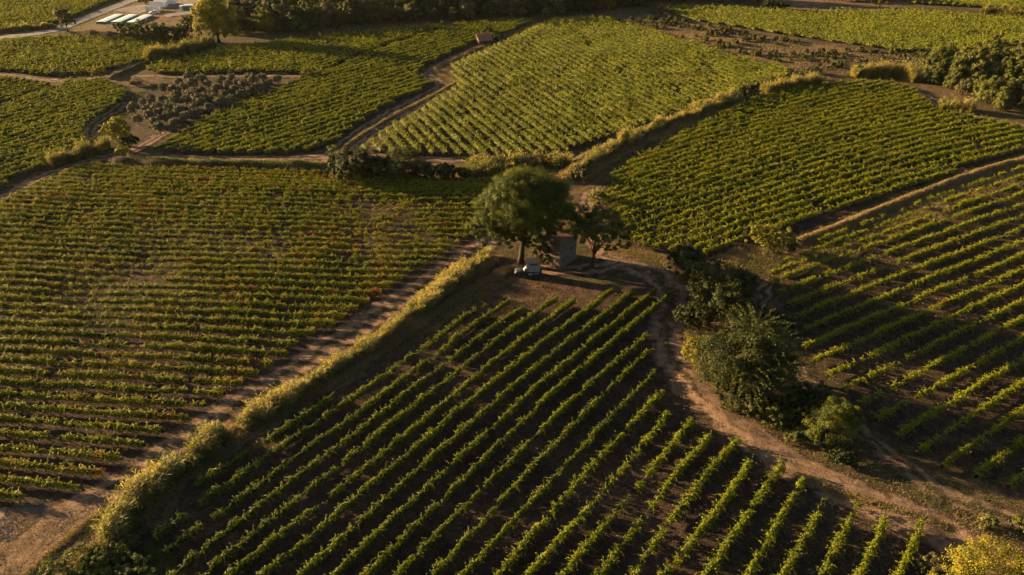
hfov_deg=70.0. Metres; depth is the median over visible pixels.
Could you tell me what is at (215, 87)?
olive tree
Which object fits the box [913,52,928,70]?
woodland tree
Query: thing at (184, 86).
olive tree
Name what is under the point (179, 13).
gravel yard
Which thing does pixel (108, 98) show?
vine row
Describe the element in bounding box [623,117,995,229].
vine row
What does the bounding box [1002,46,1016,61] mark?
woodland tree
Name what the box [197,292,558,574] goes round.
vine row
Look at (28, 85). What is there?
vine row
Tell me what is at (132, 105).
olive tree
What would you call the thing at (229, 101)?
olive tree
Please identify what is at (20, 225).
vine row
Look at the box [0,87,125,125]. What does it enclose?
vine row
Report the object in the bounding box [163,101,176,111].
olive tree
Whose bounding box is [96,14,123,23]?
long slab
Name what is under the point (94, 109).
vine row
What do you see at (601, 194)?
shrub
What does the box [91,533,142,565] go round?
shrub
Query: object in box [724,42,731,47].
scrub bush
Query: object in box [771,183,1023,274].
vine row
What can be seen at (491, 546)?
vine row
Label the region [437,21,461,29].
vine row
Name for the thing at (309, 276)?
vine row
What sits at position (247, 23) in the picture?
woodland tree
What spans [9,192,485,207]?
vine row
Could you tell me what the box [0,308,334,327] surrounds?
vine row
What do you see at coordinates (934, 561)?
shrub
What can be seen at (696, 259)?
shrub
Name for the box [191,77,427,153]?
vine row
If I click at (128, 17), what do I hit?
long slab
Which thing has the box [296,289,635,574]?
vine row
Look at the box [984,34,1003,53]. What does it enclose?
woodland tree
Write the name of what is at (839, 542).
vine row
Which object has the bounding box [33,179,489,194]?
vine row
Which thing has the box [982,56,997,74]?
woodland tree
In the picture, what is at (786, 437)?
shrub
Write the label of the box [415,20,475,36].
vine row
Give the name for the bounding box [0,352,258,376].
vine row
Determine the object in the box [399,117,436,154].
vine row
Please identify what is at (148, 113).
olive tree
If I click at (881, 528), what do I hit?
vine row
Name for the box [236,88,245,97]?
olive tree
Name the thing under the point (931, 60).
woodland tree
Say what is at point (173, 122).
olive tree
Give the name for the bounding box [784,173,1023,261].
vine row
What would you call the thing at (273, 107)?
vine row
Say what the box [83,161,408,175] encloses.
vine row
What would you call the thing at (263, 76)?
olive tree
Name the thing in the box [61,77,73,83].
vine row
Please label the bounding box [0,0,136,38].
road
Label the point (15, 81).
vine row
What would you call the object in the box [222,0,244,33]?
woodland tree
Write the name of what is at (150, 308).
vine row
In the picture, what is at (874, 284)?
vine row
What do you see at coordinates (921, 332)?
vine row
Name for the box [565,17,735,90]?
vine row
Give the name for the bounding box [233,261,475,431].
reed stand
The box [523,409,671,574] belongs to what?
vine row
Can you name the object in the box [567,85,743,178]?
reed stand
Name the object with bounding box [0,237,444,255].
vine row
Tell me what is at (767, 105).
vine row
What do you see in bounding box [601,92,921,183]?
vine row
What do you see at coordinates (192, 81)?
olive tree
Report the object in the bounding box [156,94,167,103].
olive tree
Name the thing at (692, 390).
dirt track
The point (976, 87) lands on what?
woodland tree
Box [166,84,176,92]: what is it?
olive tree
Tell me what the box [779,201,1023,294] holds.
vine row
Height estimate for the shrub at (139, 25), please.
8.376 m
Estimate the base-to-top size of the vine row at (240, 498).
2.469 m
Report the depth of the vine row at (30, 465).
85.72 m
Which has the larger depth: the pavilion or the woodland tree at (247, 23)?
the pavilion
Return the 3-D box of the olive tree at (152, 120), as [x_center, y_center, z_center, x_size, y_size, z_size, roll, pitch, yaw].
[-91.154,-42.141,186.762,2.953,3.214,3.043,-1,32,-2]
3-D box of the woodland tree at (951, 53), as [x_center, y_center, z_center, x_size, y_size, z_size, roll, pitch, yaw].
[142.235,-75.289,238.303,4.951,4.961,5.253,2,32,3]
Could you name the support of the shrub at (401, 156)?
on the ground at (586, 290)
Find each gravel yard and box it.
[114,0,199,12]
[163,11,190,16]
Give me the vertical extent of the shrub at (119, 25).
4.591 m
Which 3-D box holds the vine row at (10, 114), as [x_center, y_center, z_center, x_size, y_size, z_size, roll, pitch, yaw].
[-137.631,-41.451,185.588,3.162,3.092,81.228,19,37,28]
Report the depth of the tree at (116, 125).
174.73 m
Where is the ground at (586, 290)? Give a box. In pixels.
[0,0,1023,574]
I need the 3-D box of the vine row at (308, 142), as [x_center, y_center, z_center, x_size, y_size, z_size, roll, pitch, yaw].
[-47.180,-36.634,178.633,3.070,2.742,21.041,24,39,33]
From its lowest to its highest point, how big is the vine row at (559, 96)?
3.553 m
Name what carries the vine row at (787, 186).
on the ground at (586, 290)
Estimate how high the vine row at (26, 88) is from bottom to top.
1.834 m
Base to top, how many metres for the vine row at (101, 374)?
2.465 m
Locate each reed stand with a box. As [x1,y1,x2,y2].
[0,21,62,31]
[43,130,111,167]
[90,414,233,540]
[141,29,217,59]
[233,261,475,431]
[427,246,494,287]
[456,152,527,177]
[465,146,573,167]
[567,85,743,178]
[759,67,824,94]
[849,56,927,82]
[936,94,977,113]
[979,2,1023,17]
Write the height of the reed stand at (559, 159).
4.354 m
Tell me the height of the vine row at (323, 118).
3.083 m
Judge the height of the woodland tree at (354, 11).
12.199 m
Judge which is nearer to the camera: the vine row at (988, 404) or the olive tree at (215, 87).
the vine row at (988, 404)
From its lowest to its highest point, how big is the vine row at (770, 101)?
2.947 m
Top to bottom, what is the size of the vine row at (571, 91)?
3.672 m
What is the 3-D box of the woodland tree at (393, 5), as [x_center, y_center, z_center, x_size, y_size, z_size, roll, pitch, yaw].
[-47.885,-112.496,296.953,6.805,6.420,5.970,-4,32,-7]
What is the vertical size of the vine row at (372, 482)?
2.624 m
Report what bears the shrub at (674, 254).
on the ground at (586, 290)
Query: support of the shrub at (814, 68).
on the ground at (586, 290)
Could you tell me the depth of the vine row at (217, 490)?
90.38 m
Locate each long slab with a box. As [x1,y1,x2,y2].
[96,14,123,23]
[110,14,138,22]
[128,14,153,23]
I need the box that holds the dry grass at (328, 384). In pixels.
[0,0,1023,574]
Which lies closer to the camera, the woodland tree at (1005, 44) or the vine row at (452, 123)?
the vine row at (452, 123)
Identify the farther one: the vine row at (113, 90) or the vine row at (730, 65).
the vine row at (730, 65)
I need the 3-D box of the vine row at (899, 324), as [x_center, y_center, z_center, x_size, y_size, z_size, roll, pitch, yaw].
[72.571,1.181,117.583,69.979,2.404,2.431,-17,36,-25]
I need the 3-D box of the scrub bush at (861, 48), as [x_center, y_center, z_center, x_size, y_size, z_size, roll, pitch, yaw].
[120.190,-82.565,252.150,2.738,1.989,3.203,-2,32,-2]
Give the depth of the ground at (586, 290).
102.98 m
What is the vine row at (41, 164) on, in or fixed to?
on the ground at (586, 290)
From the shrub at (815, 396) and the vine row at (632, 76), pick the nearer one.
the shrub at (815, 396)
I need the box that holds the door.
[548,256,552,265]
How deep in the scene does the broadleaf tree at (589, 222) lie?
122.79 m
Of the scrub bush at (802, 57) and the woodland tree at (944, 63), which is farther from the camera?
the scrub bush at (802, 57)
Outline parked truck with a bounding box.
[514,258,541,277]
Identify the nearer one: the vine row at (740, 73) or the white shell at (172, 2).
the vine row at (740, 73)
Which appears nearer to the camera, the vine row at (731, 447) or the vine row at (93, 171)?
the vine row at (731, 447)
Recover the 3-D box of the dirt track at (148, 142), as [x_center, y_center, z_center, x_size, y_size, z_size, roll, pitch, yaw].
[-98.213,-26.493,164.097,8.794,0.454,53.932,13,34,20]
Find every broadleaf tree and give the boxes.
[52,8,76,30]
[567,205,632,266]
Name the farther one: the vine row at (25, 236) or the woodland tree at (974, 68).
the woodland tree at (974, 68)
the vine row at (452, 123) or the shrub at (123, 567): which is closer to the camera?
the shrub at (123, 567)
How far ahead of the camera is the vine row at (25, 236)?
132.51 m
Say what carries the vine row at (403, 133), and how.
on the ground at (586, 290)
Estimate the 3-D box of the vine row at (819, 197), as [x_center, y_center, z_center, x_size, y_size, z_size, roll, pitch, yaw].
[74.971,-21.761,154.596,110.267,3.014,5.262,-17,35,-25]
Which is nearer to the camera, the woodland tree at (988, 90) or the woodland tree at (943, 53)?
the woodland tree at (988, 90)
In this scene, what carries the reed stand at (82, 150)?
on the ground at (586, 290)
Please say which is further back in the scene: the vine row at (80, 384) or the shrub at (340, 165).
the shrub at (340, 165)
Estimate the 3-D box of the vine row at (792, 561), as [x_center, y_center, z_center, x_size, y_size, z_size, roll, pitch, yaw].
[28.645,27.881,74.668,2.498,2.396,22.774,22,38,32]
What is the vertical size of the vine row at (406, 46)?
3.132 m
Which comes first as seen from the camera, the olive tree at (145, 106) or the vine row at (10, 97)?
the olive tree at (145, 106)
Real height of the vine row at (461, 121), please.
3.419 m
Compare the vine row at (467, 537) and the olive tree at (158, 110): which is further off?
the olive tree at (158, 110)
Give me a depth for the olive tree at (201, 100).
199.46 m
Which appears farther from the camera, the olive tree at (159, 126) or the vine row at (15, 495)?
the olive tree at (159, 126)
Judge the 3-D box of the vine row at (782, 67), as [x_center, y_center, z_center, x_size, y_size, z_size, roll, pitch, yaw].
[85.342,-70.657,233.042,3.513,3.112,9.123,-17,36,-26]
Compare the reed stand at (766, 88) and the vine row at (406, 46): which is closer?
the reed stand at (766, 88)
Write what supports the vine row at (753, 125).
on the ground at (586, 290)
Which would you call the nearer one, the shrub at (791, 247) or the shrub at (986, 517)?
the shrub at (986, 517)
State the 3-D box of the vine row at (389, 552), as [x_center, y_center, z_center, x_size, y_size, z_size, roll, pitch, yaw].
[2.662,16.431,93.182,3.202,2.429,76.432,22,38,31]
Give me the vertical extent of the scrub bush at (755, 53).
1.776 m
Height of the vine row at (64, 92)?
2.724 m
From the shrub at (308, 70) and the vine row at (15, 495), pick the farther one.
the shrub at (308, 70)
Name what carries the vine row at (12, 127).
on the ground at (586, 290)
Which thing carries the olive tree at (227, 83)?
on the ground at (586, 290)
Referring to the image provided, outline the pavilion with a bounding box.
[179,4,194,9]
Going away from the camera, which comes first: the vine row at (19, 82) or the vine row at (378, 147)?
the vine row at (378, 147)
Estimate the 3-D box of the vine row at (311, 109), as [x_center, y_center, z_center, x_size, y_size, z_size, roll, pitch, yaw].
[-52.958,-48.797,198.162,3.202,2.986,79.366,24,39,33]
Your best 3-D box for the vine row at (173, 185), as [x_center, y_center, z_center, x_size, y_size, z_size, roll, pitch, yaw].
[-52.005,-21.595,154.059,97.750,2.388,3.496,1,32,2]
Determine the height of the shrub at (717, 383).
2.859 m
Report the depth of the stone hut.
126.51 m
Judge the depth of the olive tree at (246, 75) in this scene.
219.98 m
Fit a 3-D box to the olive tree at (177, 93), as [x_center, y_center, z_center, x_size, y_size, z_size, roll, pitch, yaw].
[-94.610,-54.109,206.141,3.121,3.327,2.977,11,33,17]
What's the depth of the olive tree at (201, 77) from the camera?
217.63 m
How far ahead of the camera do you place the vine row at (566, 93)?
209.66 m
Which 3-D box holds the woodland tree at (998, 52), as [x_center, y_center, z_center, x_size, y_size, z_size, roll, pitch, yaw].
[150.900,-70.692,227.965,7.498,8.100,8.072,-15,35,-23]
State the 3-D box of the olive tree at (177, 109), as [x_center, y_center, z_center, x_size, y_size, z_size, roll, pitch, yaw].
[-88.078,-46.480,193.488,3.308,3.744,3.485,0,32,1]
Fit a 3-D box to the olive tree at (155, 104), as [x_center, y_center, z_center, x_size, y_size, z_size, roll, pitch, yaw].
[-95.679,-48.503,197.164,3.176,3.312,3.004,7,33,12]
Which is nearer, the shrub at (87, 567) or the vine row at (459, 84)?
the shrub at (87, 567)
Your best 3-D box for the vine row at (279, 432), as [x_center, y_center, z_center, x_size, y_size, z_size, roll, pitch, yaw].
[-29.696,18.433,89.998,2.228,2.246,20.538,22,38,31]
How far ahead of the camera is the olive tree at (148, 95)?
203.52 m
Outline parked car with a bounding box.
[149,10,159,13]
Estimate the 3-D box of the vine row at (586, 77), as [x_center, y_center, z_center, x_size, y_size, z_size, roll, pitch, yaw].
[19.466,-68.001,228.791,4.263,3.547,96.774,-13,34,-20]
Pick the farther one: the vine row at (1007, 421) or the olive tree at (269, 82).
the olive tree at (269, 82)
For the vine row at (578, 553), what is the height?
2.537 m
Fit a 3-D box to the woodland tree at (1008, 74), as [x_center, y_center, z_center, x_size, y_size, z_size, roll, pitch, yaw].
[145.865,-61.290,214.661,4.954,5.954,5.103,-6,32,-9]
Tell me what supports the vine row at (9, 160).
on the ground at (586, 290)
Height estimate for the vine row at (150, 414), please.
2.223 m
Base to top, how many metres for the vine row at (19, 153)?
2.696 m
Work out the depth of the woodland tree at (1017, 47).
236.47 m
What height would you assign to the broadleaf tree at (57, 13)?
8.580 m
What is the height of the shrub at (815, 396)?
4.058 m
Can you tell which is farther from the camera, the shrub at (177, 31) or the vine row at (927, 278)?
the shrub at (177, 31)
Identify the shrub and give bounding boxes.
[40,539,117,574]
[90,65,106,76]
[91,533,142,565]
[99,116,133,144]
[105,550,157,574]
[111,21,138,32]
[114,145,131,155]
[118,18,180,39]
[120,134,139,146]
[128,80,141,86]
[152,25,192,40]
[176,15,198,35]
[300,67,313,75]
[326,144,347,158]
[326,145,382,180]
[362,154,398,178]
[381,145,424,178]
[407,159,441,178]
[422,162,466,180]
[480,27,494,33]
[491,34,505,40]
[532,246,552,263]
[541,8,554,19]
[551,200,594,219]
[569,163,590,181]
[588,187,609,204]
[666,244,706,271]
[672,301,724,326]
[675,250,721,293]
[680,254,760,309]
[680,335,722,369]
[698,370,731,391]
[706,296,766,332]
[713,384,772,415]
[737,84,761,97]
[744,222,795,251]
[745,400,795,429]
[760,0,775,8]
[760,310,803,332]
[775,1,789,8]
[776,390,819,423]
[777,236,799,251]
[783,424,820,442]
[789,380,835,414]
[801,66,822,73]
[803,393,866,445]
[823,446,859,469]
[870,0,889,6]
[903,50,924,64]
[914,552,953,574]
[930,532,1023,574]
[977,512,999,529]
[1008,514,1023,535]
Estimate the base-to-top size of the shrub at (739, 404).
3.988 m
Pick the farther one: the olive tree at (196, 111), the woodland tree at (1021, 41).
the woodland tree at (1021, 41)
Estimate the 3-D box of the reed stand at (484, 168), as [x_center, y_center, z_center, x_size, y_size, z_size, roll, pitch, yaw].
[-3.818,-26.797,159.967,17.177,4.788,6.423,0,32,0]
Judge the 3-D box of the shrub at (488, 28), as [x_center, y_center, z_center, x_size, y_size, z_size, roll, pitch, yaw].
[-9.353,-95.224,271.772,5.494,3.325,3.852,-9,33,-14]
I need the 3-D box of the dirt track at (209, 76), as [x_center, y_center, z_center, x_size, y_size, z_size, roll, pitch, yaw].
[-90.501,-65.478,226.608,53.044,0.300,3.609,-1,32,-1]
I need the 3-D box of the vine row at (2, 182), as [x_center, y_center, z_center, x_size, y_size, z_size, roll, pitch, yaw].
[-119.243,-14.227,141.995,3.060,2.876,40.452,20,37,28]
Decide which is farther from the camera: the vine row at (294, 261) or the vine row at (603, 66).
the vine row at (603, 66)
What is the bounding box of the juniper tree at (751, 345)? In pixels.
[674,301,819,409]
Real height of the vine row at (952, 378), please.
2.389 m
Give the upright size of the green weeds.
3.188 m
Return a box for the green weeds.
[23,83,1023,574]
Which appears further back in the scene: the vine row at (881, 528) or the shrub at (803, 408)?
the shrub at (803, 408)
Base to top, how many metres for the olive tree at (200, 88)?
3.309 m
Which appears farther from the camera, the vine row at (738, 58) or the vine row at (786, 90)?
the vine row at (738, 58)
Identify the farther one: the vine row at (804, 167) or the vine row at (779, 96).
the vine row at (779, 96)
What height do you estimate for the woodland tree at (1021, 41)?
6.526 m
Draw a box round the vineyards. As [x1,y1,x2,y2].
[0,0,1023,74]
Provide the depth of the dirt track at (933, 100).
207.42 m
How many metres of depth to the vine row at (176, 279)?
120.88 m
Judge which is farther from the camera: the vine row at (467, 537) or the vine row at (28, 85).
the vine row at (28, 85)
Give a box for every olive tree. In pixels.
[127,101,139,113]
[131,114,143,124]
[138,97,145,105]
[139,104,152,112]
[142,109,155,119]
[145,93,155,99]
[146,98,154,105]
[148,116,159,125]
[151,101,162,109]
[152,121,165,134]
[154,107,163,116]
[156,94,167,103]
[158,82,167,93]
[161,110,174,120]
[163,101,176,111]
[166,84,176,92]
[168,94,180,103]
[168,118,179,129]
[170,90,181,96]
[172,77,182,86]
[172,104,184,116]
[177,82,189,93]
[179,110,192,122]
[180,94,192,106]
[183,71,194,80]
[186,77,198,88]
[187,89,195,101]
[188,103,197,109]
[189,107,202,118]
[190,92,203,100]
[195,73,207,82]
[195,96,207,106]
[196,85,205,92]
[201,91,210,100]
[203,79,211,89]
[203,102,214,113]
[208,92,217,102]
[210,83,222,93]
[213,95,224,108]
[215,75,226,86]
[218,89,228,95]
[223,79,232,90]
[223,97,234,108]
[226,73,235,82]
[226,93,236,99]
[229,84,239,94]
[233,77,239,86]
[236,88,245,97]
[237,78,248,90]
[244,72,252,78]
[245,86,254,95]
[248,74,258,86]
[255,82,264,91]
[257,72,267,82]
[264,79,273,87]
[273,74,281,83]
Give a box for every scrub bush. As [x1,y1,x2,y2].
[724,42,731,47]
[750,51,759,56]
[768,49,776,55]
[800,55,807,59]
[822,51,831,56]
[830,48,837,53]
[835,62,843,66]
[856,45,864,51]
[896,53,906,59]
[898,48,907,53]
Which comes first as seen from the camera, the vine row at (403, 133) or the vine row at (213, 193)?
the vine row at (213, 193)
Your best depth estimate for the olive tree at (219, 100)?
198.79 m
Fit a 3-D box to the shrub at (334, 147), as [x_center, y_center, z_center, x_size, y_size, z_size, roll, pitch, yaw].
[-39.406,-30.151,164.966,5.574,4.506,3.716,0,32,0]
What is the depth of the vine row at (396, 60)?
232.40 m
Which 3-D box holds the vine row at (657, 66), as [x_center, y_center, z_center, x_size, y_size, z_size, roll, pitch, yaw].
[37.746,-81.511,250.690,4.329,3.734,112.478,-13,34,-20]
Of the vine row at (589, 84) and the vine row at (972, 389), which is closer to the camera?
the vine row at (972, 389)
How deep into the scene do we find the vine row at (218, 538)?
87.22 m
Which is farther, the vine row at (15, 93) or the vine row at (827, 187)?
the vine row at (15, 93)
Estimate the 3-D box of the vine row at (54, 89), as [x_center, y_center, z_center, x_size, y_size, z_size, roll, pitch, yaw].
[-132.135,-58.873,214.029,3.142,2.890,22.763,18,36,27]
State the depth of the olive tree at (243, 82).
211.97 m
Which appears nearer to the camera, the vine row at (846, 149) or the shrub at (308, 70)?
the vine row at (846, 149)
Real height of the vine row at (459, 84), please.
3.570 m
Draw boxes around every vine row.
[0,75,13,80]
[0,76,19,83]
[0,76,25,85]
[0,78,32,87]
[0,79,38,90]
[0,79,108,109]
[0,80,44,92]
[0,81,49,95]
[0,81,113,111]
[0,83,113,114]
[0,83,118,118]
[0,86,121,122]
[0,87,41,98]
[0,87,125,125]
[0,92,126,128]
[0,93,23,100]
[0,96,123,132]
[0,100,115,135]
[0,108,105,139]
[0,113,96,143]
[0,118,90,146]
[0,123,85,151]
[0,127,83,156]
[0,132,85,161]
[0,133,86,164]
[0,144,73,169]
[0,153,47,175]
[0,160,46,180]
[0,179,7,186]
[0,196,487,212]
[0,200,476,217]
[0,205,470,222]
[0,211,475,227]
[0,214,474,233]
[0,221,468,238]
[0,227,459,244]
[0,232,450,249]
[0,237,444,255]
[0,244,436,261]
[0,250,425,268]
[0,256,412,274]
[0,263,402,281]
[0,269,392,288]
[0,276,381,296]
[0,284,369,305]
[0,291,358,312]
[0,300,346,320]
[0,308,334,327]
[0,315,315,340]
[0,323,298,346]
[0,335,288,358]
[0,343,272,366]
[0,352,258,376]
[0,363,242,387]
[0,375,225,397]
[0,387,206,409]
[0,401,187,421]
[0,412,164,434]
[0,426,145,450]
[0,441,122,462]
[0,454,105,477]
[0,471,80,494]
[0,487,26,501]
[2,76,105,106]
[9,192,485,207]
[15,187,480,203]
[21,75,97,98]
[26,184,482,200]
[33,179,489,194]
[41,77,85,90]
[41,177,489,190]
[49,174,495,186]
[58,171,495,185]
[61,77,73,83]
[64,166,495,181]
[73,164,420,178]
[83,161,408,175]
[150,69,417,149]
[153,301,488,540]
[158,297,510,555]
[165,64,424,141]
[166,72,417,150]
[166,303,525,574]
[179,74,422,152]
[182,55,438,132]
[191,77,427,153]
[193,390,334,489]
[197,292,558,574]
[198,49,450,122]
[203,78,434,154]
[213,42,466,114]
[217,86,421,153]
[225,297,576,574]
[231,26,515,106]
[233,99,394,154]
[247,107,379,154]
[255,286,617,574]
[257,19,536,96]
[264,117,365,153]
[279,17,532,86]
[281,124,352,153]
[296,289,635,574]
[299,18,525,78]
[303,134,342,151]
[329,287,657,574]
[345,16,515,63]
[359,288,674,574]
[360,17,503,55]
[360,143,370,149]
[370,137,383,152]
[376,129,393,150]
[384,126,404,146]
[390,17,490,45]
[392,120,422,153]
[392,332,651,574]
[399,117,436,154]
[406,113,447,154]
[414,109,464,155]
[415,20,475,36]
[418,105,477,155]
[426,97,487,154]
[426,348,653,574]
[432,96,500,154]
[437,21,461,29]
[438,92,513,155]
[444,90,522,152]
[449,62,569,150]
[449,69,559,150]
[451,85,534,152]
[454,369,658,574]
[455,60,578,146]
[455,81,550,153]
[461,56,585,145]
[467,53,594,141]
[472,51,602,140]
[478,50,611,137]
[484,47,617,133]
[487,45,627,130]
[492,384,666,574]
[493,42,633,128]
[498,39,639,125]
[502,39,648,124]
[506,37,654,120]
[512,34,660,117]
[517,33,668,116]
[520,31,674,113]
[523,28,681,111]
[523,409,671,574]
[527,27,687,108]
[532,24,690,105]
[537,23,700,103]
[539,21,706,101]
[543,20,712,99]
[546,19,714,98]
[549,16,721,93]
[556,16,730,92]
[556,417,696,574]
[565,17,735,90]
[571,16,740,89]
[576,15,748,89]
[585,14,750,84]
[590,430,713,574]
[592,15,757,85]
[598,14,762,83]
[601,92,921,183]
[605,106,942,203]
[606,16,768,81]
[606,99,929,193]
[606,103,933,198]
[608,107,949,208]
[610,88,917,176]
[610,95,925,186]
[613,111,974,219]
[616,109,961,212]
[620,19,773,79]
[621,114,985,224]
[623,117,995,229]
[624,86,914,166]
[625,433,745,574]
[629,120,1009,236]
[631,122,1019,242]
[635,23,778,79]
[637,84,910,155]
[639,127,1023,247]
[645,132,1023,251]
[655,81,902,147]
[657,456,758,574]
[667,136,1023,251]
[678,78,895,134]
[680,143,1023,252]
[690,39,784,76]
[696,454,785,574]
[700,78,881,125]
[700,166,955,255]
[718,78,866,116]
[733,80,844,107]
[736,52,790,75]
[737,475,806,574]
[750,81,816,99]
[769,60,791,71]
[770,190,1023,283]
[770,497,827,574]
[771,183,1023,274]
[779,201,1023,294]
[781,214,1023,307]
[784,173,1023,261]
[789,224,1023,318]
[794,238,1023,333]
[802,251,1023,349]
[812,265,1023,363]
[814,501,867,574]
[815,164,1023,243]
[824,279,1023,380]
[840,294,1023,395]
[848,513,895,574]
[856,315,1023,407]
[871,332,1023,421]
[888,517,925,574]
[892,353,1023,438]
[915,377,1023,454]
[934,405,1023,468]
[973,434,1023,478]
[1005,468,1023,488]
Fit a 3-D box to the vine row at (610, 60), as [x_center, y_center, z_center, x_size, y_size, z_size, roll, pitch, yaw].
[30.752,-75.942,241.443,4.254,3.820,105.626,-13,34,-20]
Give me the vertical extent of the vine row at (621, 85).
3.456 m
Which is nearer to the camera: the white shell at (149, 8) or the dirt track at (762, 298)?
the dirt track at (762, 298)
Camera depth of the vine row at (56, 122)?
185.63 m
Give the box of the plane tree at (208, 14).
[190,0,241,42]
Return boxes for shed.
[476,32,492,44]
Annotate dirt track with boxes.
[0,61,141,81]
[0,132,169,202]
[0,238,496,574]
[82,103,127,137]
[134,75,298,77]
[167,153,469,161]
[313,24,536,161]
[330,179,462,184]
[344,83,457,150]
[489,191,627,278]
[615,257,1023,574]
[749,256,1023,531]
[857,82,1022,128]
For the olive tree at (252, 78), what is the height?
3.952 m
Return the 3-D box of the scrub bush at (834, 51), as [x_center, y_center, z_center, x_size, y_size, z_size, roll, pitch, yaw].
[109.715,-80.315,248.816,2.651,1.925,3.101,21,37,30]
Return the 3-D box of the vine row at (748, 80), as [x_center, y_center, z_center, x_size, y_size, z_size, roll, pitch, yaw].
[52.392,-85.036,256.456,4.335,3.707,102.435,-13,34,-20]
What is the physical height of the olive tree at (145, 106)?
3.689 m
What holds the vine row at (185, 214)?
on the ground at (586, 290)
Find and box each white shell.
[144,6,161,11]
[149,1,166,6]
[153,0,168,4]
[168,0,176,3]
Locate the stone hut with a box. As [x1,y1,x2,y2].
[540,232,578,268]
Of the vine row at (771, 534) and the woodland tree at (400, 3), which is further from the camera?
the woodland tree at (400, 3)
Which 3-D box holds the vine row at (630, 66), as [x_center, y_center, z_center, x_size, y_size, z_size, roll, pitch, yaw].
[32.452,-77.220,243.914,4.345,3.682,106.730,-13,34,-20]
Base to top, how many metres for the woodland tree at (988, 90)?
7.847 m
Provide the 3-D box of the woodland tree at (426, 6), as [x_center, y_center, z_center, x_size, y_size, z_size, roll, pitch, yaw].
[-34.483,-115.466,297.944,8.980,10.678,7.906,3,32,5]
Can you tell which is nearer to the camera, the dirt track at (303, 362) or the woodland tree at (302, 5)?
the dirt track at (303, 362)
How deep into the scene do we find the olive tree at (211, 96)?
203.03 m
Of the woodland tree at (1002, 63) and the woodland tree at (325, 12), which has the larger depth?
the woodland tree at (325, 12)
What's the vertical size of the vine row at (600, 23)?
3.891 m
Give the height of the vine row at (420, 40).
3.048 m
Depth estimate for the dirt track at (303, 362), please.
95.34 m
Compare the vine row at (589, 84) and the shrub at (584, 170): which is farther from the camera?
the vine row at (589, 84)
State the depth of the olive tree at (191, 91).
203.80 m
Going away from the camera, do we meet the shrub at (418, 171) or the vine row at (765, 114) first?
the shrub at (418, 171)
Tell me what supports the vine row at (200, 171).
on the ground at (586, 290)
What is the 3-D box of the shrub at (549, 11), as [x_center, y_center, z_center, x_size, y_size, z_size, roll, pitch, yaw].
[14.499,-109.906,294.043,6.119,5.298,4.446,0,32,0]
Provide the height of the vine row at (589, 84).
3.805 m
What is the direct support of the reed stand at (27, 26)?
on the ground at (586, 290)
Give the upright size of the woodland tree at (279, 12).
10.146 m
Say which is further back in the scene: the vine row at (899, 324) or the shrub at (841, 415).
the vine row at (899, 324)
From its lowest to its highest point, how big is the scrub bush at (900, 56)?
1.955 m
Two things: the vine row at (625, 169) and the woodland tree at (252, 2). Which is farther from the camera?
the woodland tree at (252, 2)
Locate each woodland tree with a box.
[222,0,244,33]
[227,0,242,10]
[239,0,255,19]
[241,17,255,32]
[247,0,260,8]
[250,7,260,19]
[251,8,276,32]
[255,0,262,8]
[258,1,284,27]
[268,4,290,31]
[278,0,290,26]
[284,5,311,31]
[287,0,297,6]
[297,0,315,7]
[300,1,306,7]
[303,1,323,27]
[316,0,336,27]
[330,0,342,7]
[331,11,344,28]
[336,2,348,22]
[342,0,365,24]
[388,2,397,15]
[389,0,417,7]
[391,5,406,20]
[402,0,421,20]
[418,0,438,16]
[438,0,460,15]
[447,6,461,20]
[458,0,476,19]
[472,0,490,14]
[604,0,615,9]
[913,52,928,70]
[922,53,937,74]
[924,67,944,83]
[929,58,951,78]
[932,46,949,59]
[942,42,958,53]
[942,71,962,88]
[944,64,964,80]
[946,54,969,76]
[947,48,954,57]
[955,46,975,58]
[955,77,973,93]
[963,59,985,79]
[964,50,978,71]
[969,41,988,62]
[970,72,981,80]
[971,75,987,97]
[975,75,1002,102]
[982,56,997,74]
[983,64,1002,79]
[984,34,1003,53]
[985,47,1007,61]
[991,86,1016,109]
[994,39,1011,49]
[996,56,1014,71]
[999,60,1016,75]
[1000,68,1019,85]
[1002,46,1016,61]
[1006,77,1020,96]
[1008,49,1023,68]
[1009,40,1018,46]
[1010,45,1023,49]
[1014,38,1023,46]
[1014,60,1023,76]
[1014,76,1023,93]
[1016,97,1023,109]
[1019,85,1023,100]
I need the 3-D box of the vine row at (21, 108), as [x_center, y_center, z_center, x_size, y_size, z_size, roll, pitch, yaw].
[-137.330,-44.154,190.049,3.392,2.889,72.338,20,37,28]
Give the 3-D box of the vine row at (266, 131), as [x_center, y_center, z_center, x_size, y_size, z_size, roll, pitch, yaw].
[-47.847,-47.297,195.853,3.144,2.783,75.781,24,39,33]
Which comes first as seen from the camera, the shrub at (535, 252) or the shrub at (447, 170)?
the shrub at (535, 252)
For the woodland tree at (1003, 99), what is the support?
on the ground at (586, 290)
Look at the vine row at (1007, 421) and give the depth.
89.52 m
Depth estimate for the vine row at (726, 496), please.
79.10 m
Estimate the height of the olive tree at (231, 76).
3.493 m
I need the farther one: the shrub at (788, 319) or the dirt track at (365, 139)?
the dirt track at (365, 139)
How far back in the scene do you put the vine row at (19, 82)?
218.79 m
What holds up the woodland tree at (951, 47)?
on the ground at (586, 290)
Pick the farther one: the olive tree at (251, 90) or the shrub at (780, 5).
the shrub at (780, 5)
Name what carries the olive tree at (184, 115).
on the ground at (586, 290)
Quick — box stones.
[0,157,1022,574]
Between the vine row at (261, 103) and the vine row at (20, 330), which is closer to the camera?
the vine row at (20, 330)
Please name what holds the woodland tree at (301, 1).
on the ground at (586, 290)

